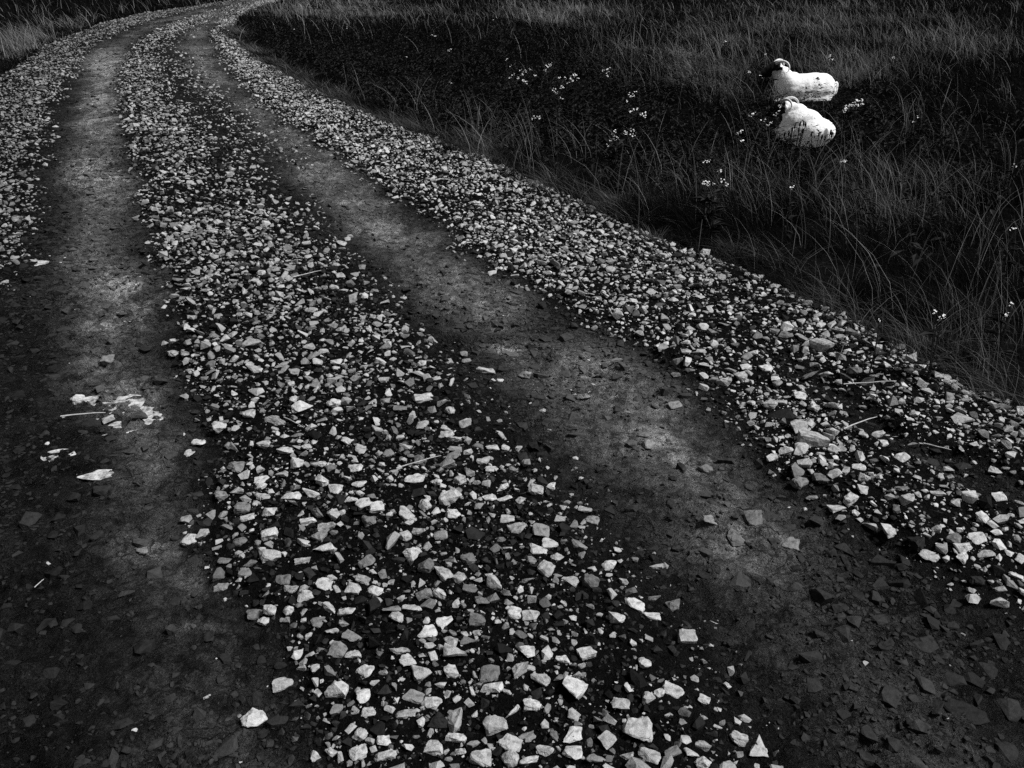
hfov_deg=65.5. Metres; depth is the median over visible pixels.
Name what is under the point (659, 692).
stone
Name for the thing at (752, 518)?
stone
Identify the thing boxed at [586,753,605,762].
stone
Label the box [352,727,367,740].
stone
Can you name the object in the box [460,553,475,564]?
stone
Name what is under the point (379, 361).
stone
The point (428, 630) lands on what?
stone
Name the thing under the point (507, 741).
stone
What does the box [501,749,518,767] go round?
stone
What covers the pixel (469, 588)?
stone
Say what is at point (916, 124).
wildflower
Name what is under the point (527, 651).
stone
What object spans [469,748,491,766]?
stone
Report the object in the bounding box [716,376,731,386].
stone
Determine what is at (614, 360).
stone
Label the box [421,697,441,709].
stone
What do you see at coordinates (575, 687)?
stone
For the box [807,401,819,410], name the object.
stone
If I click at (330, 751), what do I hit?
stone
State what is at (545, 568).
stone
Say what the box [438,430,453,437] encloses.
stone
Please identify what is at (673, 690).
stone
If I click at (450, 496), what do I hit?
stone
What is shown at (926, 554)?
stone
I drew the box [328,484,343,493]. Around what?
stone
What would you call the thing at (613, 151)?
wildflower
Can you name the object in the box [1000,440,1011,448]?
stone
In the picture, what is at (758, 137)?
wildflower
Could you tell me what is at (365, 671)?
stone
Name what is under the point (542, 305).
stone
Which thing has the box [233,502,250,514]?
stone
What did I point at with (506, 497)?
stone
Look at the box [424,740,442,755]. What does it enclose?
stone
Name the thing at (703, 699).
stone
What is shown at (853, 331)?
stone
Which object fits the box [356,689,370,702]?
stone
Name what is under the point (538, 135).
wildflower
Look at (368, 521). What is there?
stone
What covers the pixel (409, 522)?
stone
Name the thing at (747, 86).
wildflower
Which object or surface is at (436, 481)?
stone
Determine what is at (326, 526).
stone
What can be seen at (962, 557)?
stone
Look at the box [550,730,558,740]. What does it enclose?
stone
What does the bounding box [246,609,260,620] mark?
stone
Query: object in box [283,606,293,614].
stone
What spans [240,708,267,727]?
stone
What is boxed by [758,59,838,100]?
sheep
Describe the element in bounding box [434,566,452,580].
stone
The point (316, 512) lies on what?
stone
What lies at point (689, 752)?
stone
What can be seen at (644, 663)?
stone
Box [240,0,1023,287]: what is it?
herb foliage
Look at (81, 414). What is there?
straw
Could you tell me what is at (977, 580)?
stone
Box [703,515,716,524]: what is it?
stone
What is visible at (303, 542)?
stone
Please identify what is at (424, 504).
stone
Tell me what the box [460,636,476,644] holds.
stone
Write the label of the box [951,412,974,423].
stone
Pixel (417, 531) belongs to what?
stone
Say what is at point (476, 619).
stone
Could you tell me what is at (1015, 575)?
stone
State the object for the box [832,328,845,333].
stone
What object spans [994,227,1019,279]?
wildflower
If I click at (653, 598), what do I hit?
stone
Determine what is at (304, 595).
stone
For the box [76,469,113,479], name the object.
puddle
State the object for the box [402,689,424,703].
stone
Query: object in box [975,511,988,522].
stone
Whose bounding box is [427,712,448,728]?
stone
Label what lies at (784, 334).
stone
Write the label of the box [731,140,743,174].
wildflower
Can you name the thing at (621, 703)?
stone
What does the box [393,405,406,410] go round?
stone
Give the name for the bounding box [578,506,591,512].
stone
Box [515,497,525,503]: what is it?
stone
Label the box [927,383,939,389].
stone
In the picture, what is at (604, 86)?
wildflower
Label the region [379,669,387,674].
stone
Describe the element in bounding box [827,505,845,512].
stone
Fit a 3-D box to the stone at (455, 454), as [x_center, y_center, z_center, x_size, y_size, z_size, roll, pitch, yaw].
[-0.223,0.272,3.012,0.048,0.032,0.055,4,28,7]
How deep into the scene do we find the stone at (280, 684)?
2.10 m
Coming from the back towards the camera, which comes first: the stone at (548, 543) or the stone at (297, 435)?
the stone at (297, 435)
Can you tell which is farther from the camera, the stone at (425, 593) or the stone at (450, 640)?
the stone at (425, 593)
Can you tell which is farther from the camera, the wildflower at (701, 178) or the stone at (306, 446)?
the wildflower at (701, 178)
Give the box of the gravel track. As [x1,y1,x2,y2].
[0,0,1023,767]
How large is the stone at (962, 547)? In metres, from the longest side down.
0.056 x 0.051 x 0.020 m
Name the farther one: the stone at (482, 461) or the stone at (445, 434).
the stone at (445, 434)
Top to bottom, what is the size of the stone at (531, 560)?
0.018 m
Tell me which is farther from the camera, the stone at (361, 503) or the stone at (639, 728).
the stone at (361, 503)
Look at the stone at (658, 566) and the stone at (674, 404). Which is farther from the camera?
the stone at (674, 404)
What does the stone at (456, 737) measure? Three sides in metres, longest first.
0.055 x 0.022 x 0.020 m
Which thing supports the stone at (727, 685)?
on the gravel track
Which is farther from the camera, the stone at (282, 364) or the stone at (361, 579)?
the stone at (282, 364)
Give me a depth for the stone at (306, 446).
3.06 m
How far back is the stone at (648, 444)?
3.13 m
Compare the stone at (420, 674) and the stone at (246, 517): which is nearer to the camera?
the stone at (420, 674)
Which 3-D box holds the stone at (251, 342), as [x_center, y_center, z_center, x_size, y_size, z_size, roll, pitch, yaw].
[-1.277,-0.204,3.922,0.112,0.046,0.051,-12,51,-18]
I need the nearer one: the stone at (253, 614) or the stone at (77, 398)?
the stone at (253, 614)
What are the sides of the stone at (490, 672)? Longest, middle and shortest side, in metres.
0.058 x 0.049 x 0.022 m
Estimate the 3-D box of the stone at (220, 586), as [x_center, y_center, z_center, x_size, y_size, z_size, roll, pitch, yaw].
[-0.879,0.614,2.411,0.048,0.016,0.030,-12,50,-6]
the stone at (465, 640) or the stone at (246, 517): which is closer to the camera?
the stone at (465, 640)
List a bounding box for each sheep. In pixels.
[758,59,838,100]
[764,96,835,146]
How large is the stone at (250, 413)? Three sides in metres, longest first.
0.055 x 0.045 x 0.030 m
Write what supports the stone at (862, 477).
on the gravel track
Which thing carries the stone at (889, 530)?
on the gravel track
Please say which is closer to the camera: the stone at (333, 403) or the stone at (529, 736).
the stone at (529, 736)
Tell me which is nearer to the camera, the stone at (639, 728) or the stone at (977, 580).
the stone at (639, 728)
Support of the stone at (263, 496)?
on the gravel track
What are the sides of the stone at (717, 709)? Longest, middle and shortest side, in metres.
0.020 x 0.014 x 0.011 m
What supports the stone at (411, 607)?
on the gravel track
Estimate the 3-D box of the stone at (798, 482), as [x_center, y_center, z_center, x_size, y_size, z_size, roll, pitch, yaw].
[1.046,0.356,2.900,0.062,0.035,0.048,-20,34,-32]
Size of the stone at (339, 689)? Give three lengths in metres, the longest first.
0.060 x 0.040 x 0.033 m
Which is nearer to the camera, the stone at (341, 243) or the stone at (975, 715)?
the stone at (975, 715)
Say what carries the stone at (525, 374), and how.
on the gravel track
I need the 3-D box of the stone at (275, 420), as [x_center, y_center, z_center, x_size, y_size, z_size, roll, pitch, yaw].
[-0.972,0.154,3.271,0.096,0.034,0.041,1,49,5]
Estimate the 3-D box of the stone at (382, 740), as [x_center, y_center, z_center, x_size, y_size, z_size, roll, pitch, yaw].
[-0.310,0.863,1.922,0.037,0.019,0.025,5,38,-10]
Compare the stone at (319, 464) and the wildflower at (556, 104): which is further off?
the wildflower at (556, 104)
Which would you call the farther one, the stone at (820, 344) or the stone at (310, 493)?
the stone at (820, 344)
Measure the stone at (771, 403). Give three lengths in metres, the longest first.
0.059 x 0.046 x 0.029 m
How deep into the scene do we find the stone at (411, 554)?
2.52 m
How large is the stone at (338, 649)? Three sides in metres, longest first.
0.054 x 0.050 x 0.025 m
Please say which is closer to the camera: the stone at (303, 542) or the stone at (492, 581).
the stone at (492, 581)
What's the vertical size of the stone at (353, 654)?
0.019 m
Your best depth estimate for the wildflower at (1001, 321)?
3.71 m
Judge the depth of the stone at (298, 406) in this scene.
3.32 m
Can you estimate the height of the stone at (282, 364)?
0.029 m
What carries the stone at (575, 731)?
on the gravel track
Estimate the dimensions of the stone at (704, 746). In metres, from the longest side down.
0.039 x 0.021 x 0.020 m
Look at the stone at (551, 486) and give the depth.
2.87 m
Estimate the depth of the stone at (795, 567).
2.54 m
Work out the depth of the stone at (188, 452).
3.09 m
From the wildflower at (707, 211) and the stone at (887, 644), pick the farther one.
the wildflower at (707, 211)
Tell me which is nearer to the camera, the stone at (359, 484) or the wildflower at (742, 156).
the stone at (359, 484)
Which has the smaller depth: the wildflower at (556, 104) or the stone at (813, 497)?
the stone at (813, 497)
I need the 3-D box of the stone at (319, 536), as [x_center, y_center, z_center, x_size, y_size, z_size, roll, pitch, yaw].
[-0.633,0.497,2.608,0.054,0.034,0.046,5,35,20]
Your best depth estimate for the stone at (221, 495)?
2.80 m
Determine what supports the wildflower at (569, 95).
on the moor ground at (1016, 362)
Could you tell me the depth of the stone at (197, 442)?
3.15 m
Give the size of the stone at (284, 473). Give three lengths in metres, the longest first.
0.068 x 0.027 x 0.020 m
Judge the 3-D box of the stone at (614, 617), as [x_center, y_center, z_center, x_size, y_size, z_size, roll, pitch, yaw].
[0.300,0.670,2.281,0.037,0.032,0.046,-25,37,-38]
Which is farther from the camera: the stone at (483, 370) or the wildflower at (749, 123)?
the wildflower at (749, 123)
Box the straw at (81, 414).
[60,412,105,416]
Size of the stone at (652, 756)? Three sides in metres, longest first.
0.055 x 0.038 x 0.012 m
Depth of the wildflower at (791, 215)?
5.79 m
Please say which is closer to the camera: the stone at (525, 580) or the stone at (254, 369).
the stone at (525, 580)
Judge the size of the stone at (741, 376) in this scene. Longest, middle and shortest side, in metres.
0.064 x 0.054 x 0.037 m
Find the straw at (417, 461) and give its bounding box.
[397,455,440,467]
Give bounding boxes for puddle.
[34,260,48,265]
[41,449,75,461]
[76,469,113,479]
[86,394,145,413]
[97,413,137,434]
[140,406,163,424]
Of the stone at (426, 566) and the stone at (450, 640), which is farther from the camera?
the stone at (426, 566)
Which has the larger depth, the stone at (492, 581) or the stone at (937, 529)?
the stone at (937, 529)
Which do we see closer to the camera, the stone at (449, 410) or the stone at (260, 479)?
the stone at (260, 479)
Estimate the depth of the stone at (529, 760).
1.86 m
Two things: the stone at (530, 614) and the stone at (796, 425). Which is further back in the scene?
the stone at (796, 425)
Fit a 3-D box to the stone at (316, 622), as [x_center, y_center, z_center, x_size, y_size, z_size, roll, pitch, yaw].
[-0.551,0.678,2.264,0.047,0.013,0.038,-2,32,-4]
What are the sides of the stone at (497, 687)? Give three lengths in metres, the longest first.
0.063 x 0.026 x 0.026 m
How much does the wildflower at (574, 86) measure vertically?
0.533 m
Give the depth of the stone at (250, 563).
2.46 m
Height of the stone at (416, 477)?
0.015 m
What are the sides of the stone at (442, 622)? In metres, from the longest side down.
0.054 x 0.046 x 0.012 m
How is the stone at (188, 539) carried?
on the gravel track
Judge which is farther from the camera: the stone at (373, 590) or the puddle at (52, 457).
the puddle at (52, 457)
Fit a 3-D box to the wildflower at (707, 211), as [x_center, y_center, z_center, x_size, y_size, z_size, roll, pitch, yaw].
[1.321,-1.130,5.273,0.276,0.456,0.256,0,28,0]
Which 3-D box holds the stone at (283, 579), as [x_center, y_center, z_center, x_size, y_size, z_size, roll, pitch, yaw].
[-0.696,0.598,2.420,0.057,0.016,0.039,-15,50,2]
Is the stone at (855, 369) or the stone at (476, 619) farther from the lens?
the stone at (855, 369)
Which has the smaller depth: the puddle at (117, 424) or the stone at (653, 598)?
the stone at (653, 598)
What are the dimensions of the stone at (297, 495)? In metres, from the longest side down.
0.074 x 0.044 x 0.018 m
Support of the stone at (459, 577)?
on the gravel track
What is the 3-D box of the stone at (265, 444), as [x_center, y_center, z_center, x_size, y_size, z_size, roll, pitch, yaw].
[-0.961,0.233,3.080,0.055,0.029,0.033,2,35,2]
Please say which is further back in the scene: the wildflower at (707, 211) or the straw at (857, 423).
the wildflower at (707, 211)
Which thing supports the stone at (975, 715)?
on the gravel track
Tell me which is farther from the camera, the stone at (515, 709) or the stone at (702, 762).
the stone at (515, 709)
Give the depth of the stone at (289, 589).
2.37 m
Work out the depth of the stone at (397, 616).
2.26 m
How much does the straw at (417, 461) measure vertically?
0.004 m
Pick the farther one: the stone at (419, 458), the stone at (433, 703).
the stone at (419, 458)
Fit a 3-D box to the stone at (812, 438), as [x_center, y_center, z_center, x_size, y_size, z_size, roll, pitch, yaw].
[1.167,0.213,3.093,0.120,0.065,0.092,-3,48,-4]
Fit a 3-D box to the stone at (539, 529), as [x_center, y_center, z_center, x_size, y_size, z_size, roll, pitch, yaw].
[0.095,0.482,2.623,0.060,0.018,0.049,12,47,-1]
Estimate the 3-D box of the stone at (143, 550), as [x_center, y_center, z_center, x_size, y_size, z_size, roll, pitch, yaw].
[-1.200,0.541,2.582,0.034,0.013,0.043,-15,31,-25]
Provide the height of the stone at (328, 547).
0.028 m
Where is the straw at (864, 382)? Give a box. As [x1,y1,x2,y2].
[844,381,886,384]
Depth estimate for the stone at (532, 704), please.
2.00 m
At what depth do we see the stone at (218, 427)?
3.21 m
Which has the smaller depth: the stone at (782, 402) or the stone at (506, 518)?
the stone at (506, 518)
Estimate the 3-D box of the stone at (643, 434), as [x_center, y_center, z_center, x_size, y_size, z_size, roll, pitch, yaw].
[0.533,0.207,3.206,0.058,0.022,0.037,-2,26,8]
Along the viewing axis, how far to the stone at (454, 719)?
1.97 m
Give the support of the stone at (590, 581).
on the gravel track
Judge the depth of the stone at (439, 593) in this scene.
2.37 m
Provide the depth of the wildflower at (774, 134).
9.12 m
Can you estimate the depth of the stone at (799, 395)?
3.40 m
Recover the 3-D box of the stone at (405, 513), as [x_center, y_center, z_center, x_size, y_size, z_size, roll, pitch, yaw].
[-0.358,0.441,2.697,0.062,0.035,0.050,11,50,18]
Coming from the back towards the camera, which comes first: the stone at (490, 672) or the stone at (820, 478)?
the stone at (820, 478)
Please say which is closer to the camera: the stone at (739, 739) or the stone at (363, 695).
the stone at (739, 739)
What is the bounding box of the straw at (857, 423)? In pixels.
[843,417,874,428]
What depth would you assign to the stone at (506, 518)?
2.69 m
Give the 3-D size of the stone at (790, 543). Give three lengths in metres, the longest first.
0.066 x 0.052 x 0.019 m
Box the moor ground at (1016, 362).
[0,0,1023,407]
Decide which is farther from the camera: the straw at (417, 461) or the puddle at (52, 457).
the puddle at (52, 457)
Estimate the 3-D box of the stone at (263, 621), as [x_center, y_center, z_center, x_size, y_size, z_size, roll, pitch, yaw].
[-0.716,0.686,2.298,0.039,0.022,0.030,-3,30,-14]
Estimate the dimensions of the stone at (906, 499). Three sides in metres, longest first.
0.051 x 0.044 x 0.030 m
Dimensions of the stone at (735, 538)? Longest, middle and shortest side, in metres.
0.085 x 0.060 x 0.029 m
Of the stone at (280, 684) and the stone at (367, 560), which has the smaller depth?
the stone at (280, 684)
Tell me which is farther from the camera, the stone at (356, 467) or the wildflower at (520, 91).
the wildflower at (520, 91)
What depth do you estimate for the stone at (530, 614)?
2.29 m
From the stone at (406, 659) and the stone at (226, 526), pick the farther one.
the stone at (226, 526)
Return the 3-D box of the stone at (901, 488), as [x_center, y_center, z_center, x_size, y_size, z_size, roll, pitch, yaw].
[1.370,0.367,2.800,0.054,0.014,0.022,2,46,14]
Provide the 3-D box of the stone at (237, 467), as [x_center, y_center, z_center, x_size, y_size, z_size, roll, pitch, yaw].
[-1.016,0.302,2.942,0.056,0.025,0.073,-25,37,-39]
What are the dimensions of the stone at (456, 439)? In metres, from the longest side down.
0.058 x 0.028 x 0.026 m
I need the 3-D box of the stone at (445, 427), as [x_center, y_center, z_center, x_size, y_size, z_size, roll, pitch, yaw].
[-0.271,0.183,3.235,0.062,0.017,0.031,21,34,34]
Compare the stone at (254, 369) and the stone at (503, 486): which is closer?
the stone at (503, 486)
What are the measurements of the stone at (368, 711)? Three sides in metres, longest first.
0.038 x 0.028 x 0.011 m
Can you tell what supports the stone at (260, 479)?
on the gravel track
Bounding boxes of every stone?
[70,394,86,403]
[100,354,114,365]
[136,547,147,553]
[167,350,177,356]
[180,534,196,545]
[184,449,194,456]
[191,439,205,444]
[212,421,226,433]
[213,583,229,591]
[214,491,227,501]
[217,557,230,563]
[221,524,232,529]
[227,461,244,472]
[230,487,243,493]
[232,537,246,546]
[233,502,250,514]
[238,568,251,576]
[240,513,254,521]
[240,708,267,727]
[242,338,263,345]
[242,409,254,417]
[243,560,257,566]
[246,363,262,372]
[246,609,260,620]
[254,475,268,482]
[255,493,270,499]
[256,440,269,448]
[257,617,268,625]
[258,548,280,562]
[261,527,278,540]
[262,508,276,515]
[263,604,275,614]
[264,415,285,424]
[272,677,292,692]
[273,470,287,476]
[275,361,289,367]
[275,574,290,584]
[276,447,294,453]
[281,491,301,499]
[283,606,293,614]
[284,585,298,592]
[290,457,303,468]
[291,400,312,412]
[291,433,303,437]
[294,557,310,564]
[297,538,309,546]
[297,590,313,602]
[299,517,316,525]
[301,444,311,449]
[302,488,319,496]
[310,617,324,627]
[310,750,320,761]
[311,461,326,466]
[311,507,322,517]
[311,530,327,541]
[313,542,336,552]
[315,474,328,486]
[315,577,332,589]
[317,522,335,531]
[322,602,334,613]
[324,681,348,697]
[324,747,337,756]
[325,628,338,632]
[326,398,341,407]
[327,508,339,520]
[327,641,347,658]
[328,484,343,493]
[336,240,346,245]
[337,607,354,615]
[341,437,353,444]
[341,629,361,641]
[344,496,357,502]
[344,582,360,594]
[345,650,361,657]
[348,464,362,471]
[349,744,367,760]
[351,481,366,486]
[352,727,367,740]
[353,574,370,583]
[355,444,365,452]
[355,497,370,509]
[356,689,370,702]
[357,664,374,677]
[358,554,374,568]
[361,707,375,716]
[362,516,375,527]
[367,585,383,596]
[369,501,383,512]
[374,357,385,365]
[375,750,396,761]
[376,735,390,745]
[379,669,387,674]
[382,606,400,610]
[389,611,402,622]
[389,647,409,653]
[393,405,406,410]
[396,709,416,718]
[398,530,411,541]
[399,443,412,450]
[399,506,414,519]
[399,653,416,665]
[400,519,413,524]
[402,547,419,561]
[402,604,421,610]
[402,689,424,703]
[404,473,424,482]
[411,665,431,681]
[412,393,432,402]
[412,528,425,535]
[414,455,426,465]
[416,360,426,366]
[416,588,432,600]
[417,558,433,572]
[417,624,437,637]
[418,499,431,509]
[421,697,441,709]
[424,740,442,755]
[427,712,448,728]
[432,479,441,484]
[432,588,445,598]
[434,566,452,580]
[435,616,452,628]
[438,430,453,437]
[439,456,455,468]
[439,488,461,505]
[441,424,450,430]
[443,643,466,656]
[444,406,454,413]
[444,636,457,646]
[444,664,458,677]
[445,509,460,518]
[445,733,466,742]
[446,450,459,458]
[447,707,461,732]
[448,437,461,441]
[453,475,466,484]
[453,572,466,583]
[454,748,465,754]
[459,418,470,427]
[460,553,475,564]
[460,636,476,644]
[462,584,477,592]
[467,612,485,626]
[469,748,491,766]
[474,596,489,603]
[476,367,495,374]
[476,456,489,464]
[479,664,499,682]
[480,682,503,692]
[482,494,496,500]
[483,715,507,735]
[485,445,499,449]
[485,466,497,471]
[486,574,501,589]
[497,483,508,491]
[497,495,511,500]
[498,733,522,751]
[500,515,514,522]
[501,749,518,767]
[505,704,519,717]
[507,522,525,533]
[507,606,521,618]
[512,661,527,677]
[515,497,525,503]
[518,371,530,378]
[518,645,534,657]
[519,730,535,741]
[519,755,538,764]
[521,578,534,582]
[521,610,539,620]
[523,698,541,710]
[527,483,543,494]
[527,556,536,563]
[530,543,547,554]
[530,673,550,686]
[532,523,549,537]
[536,745,553,756]
[537,561,554,576]
[538,301,546,308]
[541,537,558,548]
[546,482,555,489]
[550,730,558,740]
[551,553,563,559]
[554,655,569,662]
[561,576,578,586]
[562,675,587,699]
[562,745,582,759]
[563,726,581,742]
[571,539,587,549]
[576,393,590,398]
[576,646,596,659]
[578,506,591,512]
[582,574,599,587]
[585,515,599,524]
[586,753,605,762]
[598,730,616,749]
[601,560,616,570]
[609,612,624,622]
[611,358,623,362]
[611,697,629,708]
[620,752,633,759]
[622,716,652,741]
[625,597,644,612]
[638,432,650,436]
[638,657,651,668]
[638,747,660,764]
[642,439,654,448]
[642,691,655,704]
[644,612,660,619]
[648,595,660,600]
[649,563,662,569]
[654,688,664,697]
[662,681,684,698]
[665,599,679,611]
[665,745,681,756]
[666,516,672,520]
[668,401,682,408]
[669,476,676,480]
[678,628,697,643]
[683,747,699,756]
[694,756,711,767]
[695,740,711,751]
[697,464,712,472]
[698,693,710,704]
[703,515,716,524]
[714,707,721,711]
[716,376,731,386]
[723,682,730,688]
[727,527,744,545]
[729,730,748,746]
[734,371,746,380]
[743,510,762,525]
[749,735,768,756]
[750,350,757,354]
[758,364,772,371]
[762,399,777,408]
[767,408,794,418]
[775,400,786,405]
[778,331,793,337]
[778,446,793,454]
[781,537,799,550]
[790,419,807,432]
[790,476,808,489]
[790,565,800,571]
[792,391,805,399]
[797,427,829,448]
[797,458,811,467]
[802,371,817,379]
[806,495,817,499]
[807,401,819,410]
[809,338,834,351]
[812,473,829,483]
[818,371,832,376]
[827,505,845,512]
[828,445,838,453]
[830,603,848,613]
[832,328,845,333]
[843,492,858,506]
[845,327,860,336]
[845,366,861,373]
[851,464,865,470]
[857,484,868,494]
[858,473,870,481]
[871,430,884,437]
[877,638,894,650]
[881,523,895,538]
[893,486,909,490]
[894,452,909,461]
[898,493,914,505]
[907,536,924,551]
[919,549,939,561]
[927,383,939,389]
[930,491,945,496]
[931,525,941,533]
[943,698,989,724]
[946,533,960,543]
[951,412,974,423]
[953,542,972,552]
[956,552,967,564]
[962,490,977,503]
[967,532,986,544]
[968,576,984,585]
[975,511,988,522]
[977,550,995,557]
[979,395,1001,402]
[988,466,1001,473]
[991,492,1006,500]
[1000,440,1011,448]
[1008,572,1023,579]
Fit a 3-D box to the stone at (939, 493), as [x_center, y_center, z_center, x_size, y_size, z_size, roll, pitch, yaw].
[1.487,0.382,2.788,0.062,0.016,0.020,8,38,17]
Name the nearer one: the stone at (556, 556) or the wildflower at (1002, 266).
the stone at (556, 556)
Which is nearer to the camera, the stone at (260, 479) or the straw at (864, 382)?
the stone at (260, 479)
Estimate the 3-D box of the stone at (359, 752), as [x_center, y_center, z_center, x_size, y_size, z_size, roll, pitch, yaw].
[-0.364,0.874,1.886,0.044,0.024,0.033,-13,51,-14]
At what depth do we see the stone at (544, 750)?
1.90 m
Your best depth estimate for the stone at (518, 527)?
2.63 m
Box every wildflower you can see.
[445,49,451,74]
[508,73,526,109]
[519,70,536,104]
[529,115,543,157]
[545,62,554,100]
[551,90,562,122]
[558,74,576,117]
[571,76,577,108]
[598,67,609,101]
[602,129,631,185]
[618,96,632,133]
[622,128,636,168]
[626,108,645,139]
[628,91,637,126]
[691,178,731,246]
[692,160,714,200]
[707,169,728,219]
[729,130,743,169]
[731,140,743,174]
[741,113,760,147]
[742,72,760,98]
[751,119,772,160]
[770,106,780,148]
[777,185,798,241]
[832,160,847,202]
[842,98,862,153]
[851,320,891,376]
[884,57,898,83]
[904,117,921,155]
[909,310,956,378]
[983,302,1018,367]
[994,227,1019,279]
[1000,164,1019,211]
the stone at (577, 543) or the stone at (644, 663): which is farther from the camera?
the stone at (577, 543)
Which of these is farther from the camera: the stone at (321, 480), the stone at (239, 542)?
the stone at (321, 480)
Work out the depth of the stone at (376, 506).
2.70 m
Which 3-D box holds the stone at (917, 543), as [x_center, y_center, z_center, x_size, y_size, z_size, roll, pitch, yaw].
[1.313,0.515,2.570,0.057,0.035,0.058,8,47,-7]
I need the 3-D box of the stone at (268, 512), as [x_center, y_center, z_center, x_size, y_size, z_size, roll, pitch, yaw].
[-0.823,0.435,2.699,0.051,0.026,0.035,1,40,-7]
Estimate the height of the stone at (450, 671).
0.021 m
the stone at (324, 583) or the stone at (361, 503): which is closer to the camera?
the stone at (324, 583)
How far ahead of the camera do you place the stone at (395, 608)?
2.30 m
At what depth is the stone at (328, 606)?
2.29 m
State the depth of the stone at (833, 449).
3.03 m
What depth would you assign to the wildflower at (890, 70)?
13.64 m
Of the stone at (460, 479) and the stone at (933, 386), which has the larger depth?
the stone at (933, 386)
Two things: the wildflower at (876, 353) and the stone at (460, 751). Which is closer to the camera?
the stone at (460, 751)
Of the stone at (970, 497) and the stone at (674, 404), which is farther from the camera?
the stone at (674, 404)
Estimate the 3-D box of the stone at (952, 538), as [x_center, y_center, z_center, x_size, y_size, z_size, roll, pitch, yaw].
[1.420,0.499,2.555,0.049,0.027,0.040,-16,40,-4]
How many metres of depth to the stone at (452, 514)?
2.70 m
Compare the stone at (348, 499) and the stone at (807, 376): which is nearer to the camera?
the stone at (348, 499)
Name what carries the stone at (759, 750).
on the gravel track
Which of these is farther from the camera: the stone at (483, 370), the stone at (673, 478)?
the stone at (483, 370)
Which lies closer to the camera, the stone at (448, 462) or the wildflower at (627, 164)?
the stone at (448, 462)
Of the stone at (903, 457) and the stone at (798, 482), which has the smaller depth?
the stone at (798, 482)
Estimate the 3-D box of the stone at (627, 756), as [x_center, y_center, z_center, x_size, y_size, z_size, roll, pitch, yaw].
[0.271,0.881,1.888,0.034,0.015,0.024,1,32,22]
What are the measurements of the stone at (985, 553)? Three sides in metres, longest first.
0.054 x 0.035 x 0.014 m
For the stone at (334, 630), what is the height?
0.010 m
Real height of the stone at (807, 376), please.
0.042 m
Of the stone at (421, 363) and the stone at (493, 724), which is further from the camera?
the stone at (421, 363)
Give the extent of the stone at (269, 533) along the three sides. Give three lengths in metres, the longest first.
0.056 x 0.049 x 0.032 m
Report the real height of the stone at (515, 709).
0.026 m
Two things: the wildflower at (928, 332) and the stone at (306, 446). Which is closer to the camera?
the stone at (306, 446)
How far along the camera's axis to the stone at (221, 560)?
2.49 m
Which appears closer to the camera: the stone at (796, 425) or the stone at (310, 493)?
the stone at (310, 493)
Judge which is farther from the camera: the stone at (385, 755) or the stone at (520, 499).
the stone at (520, 499)
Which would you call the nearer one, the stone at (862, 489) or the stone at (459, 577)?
the stone at (459, 577)
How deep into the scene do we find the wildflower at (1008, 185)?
7.08 m
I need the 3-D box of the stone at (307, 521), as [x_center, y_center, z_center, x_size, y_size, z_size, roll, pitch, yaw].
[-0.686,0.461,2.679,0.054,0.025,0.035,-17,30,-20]
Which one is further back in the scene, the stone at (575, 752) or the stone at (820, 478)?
the stone at (820, 478)
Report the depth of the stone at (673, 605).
2.36 m
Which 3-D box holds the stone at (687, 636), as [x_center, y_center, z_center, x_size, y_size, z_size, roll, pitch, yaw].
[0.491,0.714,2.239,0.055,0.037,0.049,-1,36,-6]
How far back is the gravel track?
2.86 m
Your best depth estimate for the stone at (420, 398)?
3.41 m
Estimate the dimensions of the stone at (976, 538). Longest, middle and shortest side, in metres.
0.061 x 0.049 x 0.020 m
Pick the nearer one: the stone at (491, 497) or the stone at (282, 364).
the stone at (491, 497)
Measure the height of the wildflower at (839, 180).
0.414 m
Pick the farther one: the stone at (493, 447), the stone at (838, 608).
the stone at (493, 447)
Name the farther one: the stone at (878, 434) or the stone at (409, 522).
the stone at (878, 434)
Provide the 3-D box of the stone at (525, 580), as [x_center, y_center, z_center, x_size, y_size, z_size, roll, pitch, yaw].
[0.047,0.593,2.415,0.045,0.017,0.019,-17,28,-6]
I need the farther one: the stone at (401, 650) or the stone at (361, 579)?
the stone at (361, 579)
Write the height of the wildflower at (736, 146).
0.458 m
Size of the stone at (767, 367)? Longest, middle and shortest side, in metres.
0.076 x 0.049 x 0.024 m
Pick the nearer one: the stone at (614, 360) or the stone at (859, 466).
the stone at (859, 466)
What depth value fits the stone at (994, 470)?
2.96 m
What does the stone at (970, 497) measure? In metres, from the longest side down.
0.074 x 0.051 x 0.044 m
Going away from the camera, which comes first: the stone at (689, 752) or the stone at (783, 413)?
the stone at (689, 752)
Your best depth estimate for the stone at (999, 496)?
2.76 m
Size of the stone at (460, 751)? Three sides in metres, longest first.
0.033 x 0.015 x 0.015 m

